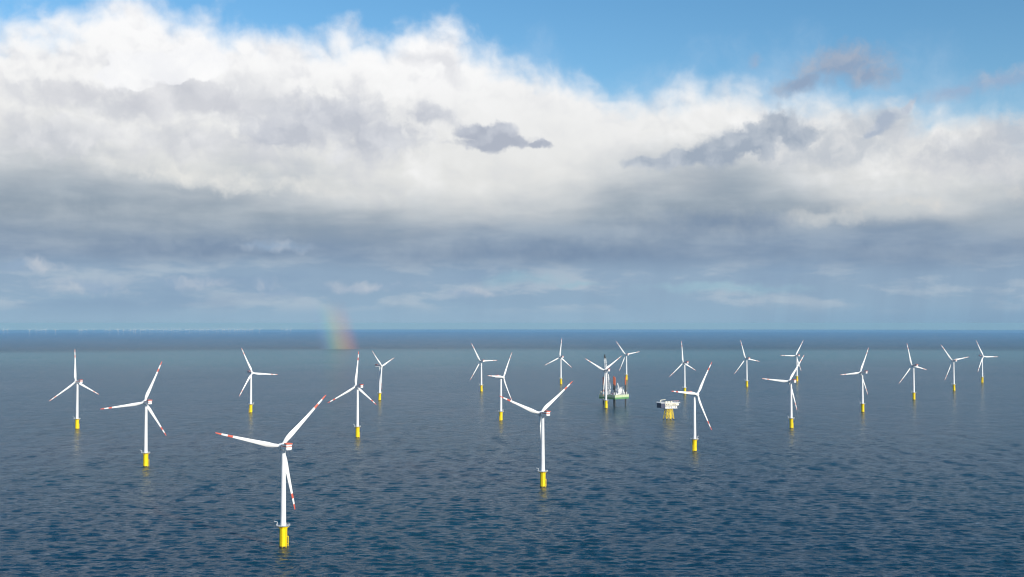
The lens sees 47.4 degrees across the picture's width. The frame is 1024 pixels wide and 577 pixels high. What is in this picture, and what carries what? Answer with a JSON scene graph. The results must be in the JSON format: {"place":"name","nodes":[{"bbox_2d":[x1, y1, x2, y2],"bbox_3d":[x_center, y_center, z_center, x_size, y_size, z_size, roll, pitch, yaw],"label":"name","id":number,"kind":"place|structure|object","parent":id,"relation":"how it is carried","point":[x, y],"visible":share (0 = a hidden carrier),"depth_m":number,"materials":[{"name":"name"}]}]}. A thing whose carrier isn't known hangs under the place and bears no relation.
{"place":"outdoors","nodes":[
{"label":"outdoors","id":0,"kind":"place"},
{"bbox_2d":[0,332,1023,576],"bbox_3d":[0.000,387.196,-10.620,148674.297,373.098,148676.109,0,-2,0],"label":"sea","id":1,"kind":"structure","parent":0,"point":[432,470],"depth_m":1772.65,"materials":[{"name":"liquid"}]},
{"bbox_2d":[51,356,97,428],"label":"wind turbine","id":2,"kind":"object","parent":1,"relation":"in","point":[79,382],"visible":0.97,"depth_m":2237.57,"materials":[{"name":"white paint"}]},
{"bbox_2d":[102,362,165,466],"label":"wind turbine","id":3,"kind":"object","parent":1,"relation":"in","point":[145,452],"visible":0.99,"depth_m":1650.21,"materials":[{"name":"white paint"}]},
{"bbox_2d":[239,350,277,412],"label":"wind turbine","id":4,"kind":"object","parent":1,"relation":"in","point":[250,378],"visible":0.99,"depth_m":2644.43,"materials":[{"name":"white paint"}]},
{"bbox_2d":[215,395,325,547],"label":"wind turbine","id":5,"kind":"object","parent":1,"relation":"in","point":[283,446],"visible":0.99,"depth_m":1055.38,"materials":[{"name":"white paint"}]},
{"bbox_2d":[328,351,375,437],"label":"wind turbine","id":6,"kind":"object","parent":1,"relation":"in","point":[358,387],"visible":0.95,"depth_m":2069.01,"materials":[{"name":"white paint"}]},
{"bbox_2d":[372,351,391,399],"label":"wind turbine","id":7,"kind":"object","parent":1,"relation":"in","point":[380,366],"visible":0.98,"depth_m":3071.05,"materials":[{"name":"white paint"}]},
{"bbox_2d":[470,343,495,391],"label":"wind turbine","id":8,"kind":"object","parent":1,"relation":"in","point":[481,385],"visible":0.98,"depth_m":3466.79,"materials":[{"name":"white paint"}]},
{"bbox_2d":[488,353,511,420],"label":"wind turbine","id":9,"kind":"object","parent":1,"relation":"in","point":[500,411],"visible":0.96,"depth_m":2427.51,"materials":[{"name":"white paint"}]},
{"bbox_2d":[500,381,572,487],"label":"wind turbine","id":10,"kind":"object","parent":1,"relation":"in","point":[542,413],"visible":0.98,"depth_m":1442.90,"materials":[{"name":"white paint"}]},
{"bbox_2d":[546,339,570,383],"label":"wind turbine","id":11,"kind":"object","parent":1,"relation":"in","point":[561,357],"visible":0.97,"depth_m":3891.50,"materials":[{"name":"white paint"}]},
{"bbox_2d":[586,356,620,407],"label":"wind turbine","id":12,"kind":"object","parent":1,"relation":"in","point":[605,376],"visible":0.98,"depth_m":2782.82,"materials":[{"name":"white paint"}]},
{"bbox_2d":[599,354,628,406],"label":"jackup vessel","id":13,"kind":"object","parent":1,"relation":"on","point":[619,391],"visible":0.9,"depth_m":2853.31,"materials":[{"name":"green paint"}]},
{"bbox_2d":[617,343,636,379],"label":"wind turbine","id":14,"kind":"object","parent":1,"relation":"in","point":[626,374],"visible":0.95,"depth_m":4191.24,"materials":[{"name":"white paint"}]},
{"bbox_2d":[656,399,678,419],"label":"offshore substation","id":15,"kind":"object","parent":1,"relation":"in","point":[670,405],"visible":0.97,"depth_m":2452.72,"materials":[{"name":"yellow paint"}]},
{"bbox_2d":[669,341,694,394],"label":"wind turbine","id":16,"kind":"object","parent":1,"relation":"in","point":[685,363],"visible":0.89,"depth_m":3325.22,"materials":[{"name":"white paint"}]},
{"bbox_2d":[672,362,711,450],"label":"wind turbine","id":17,"kind":"object","parent":1,"relation":"in","point":[694,443],"visible":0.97,"depth_m":1846.73,"materials":[{"name":"white paint"}]},
{"bbox_2d":[734,340,756,386],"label":"wind turbine","id":18,"kind":"object","parent":1,"relation":"in","point":[748,358],"visible":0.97,"depth_m":3728.13,"materials":[{"name":"white paint"}]},
{"bbox_2d":[762,356,803,427],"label":"wind turbine","id":19,"kind":"object","parent":1,"relation":"in","point":[790,382],"visible":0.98,"depth_m":2252.98,"materials":[{"name":"white paint"}]},
{"bbox_2d":[781,341,802,381],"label":"wind turbine","id":20,"kind":"object","parent":1,"relation":"in","point":[796,355],"visible":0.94,"depth_m":4075.90,"materials":[{"name":"white paint"}]},
{"bbox_2d":[841,350,867,411],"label":"wind turbine","id":21,"kind":"object","parent":1,"relation":"in","point":[862,403],"visible":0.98,"depth_m":2663.97,"materials":[{"name":"white paint"}]},
{"bbox_2d":[899,345,926,399],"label":"wind turbine","id":22,"kind":"object","parent":1,"relation":"in","point":[914,392],"visible":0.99,"depth_m":3096.41,"materials":[{"name":"white paint"}]},
{"bbox_2d":[941,345,966,390],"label":"wind turbine","id":23,"kind":"object","parent":1,"relation":"in","point":[953,368],"visible":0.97,"depth_m":3513.66,"materials":[{"name":"white paint"}]},
{"bbox_2d":[977,343,994,382],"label":"wind turbine","id":24,"kind":"object","parent":1,"relation":"in","point":[982,356],"visible":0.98,"depth_m":3991.72,"materials":[{"name":"white paint"}]},
{"bbox_2d":[0,0,1023,332],"label":"sky","id":25,"kind":"structure","parent":0,"point":[264,165],"materials":[{"name":"white"}]}
]}

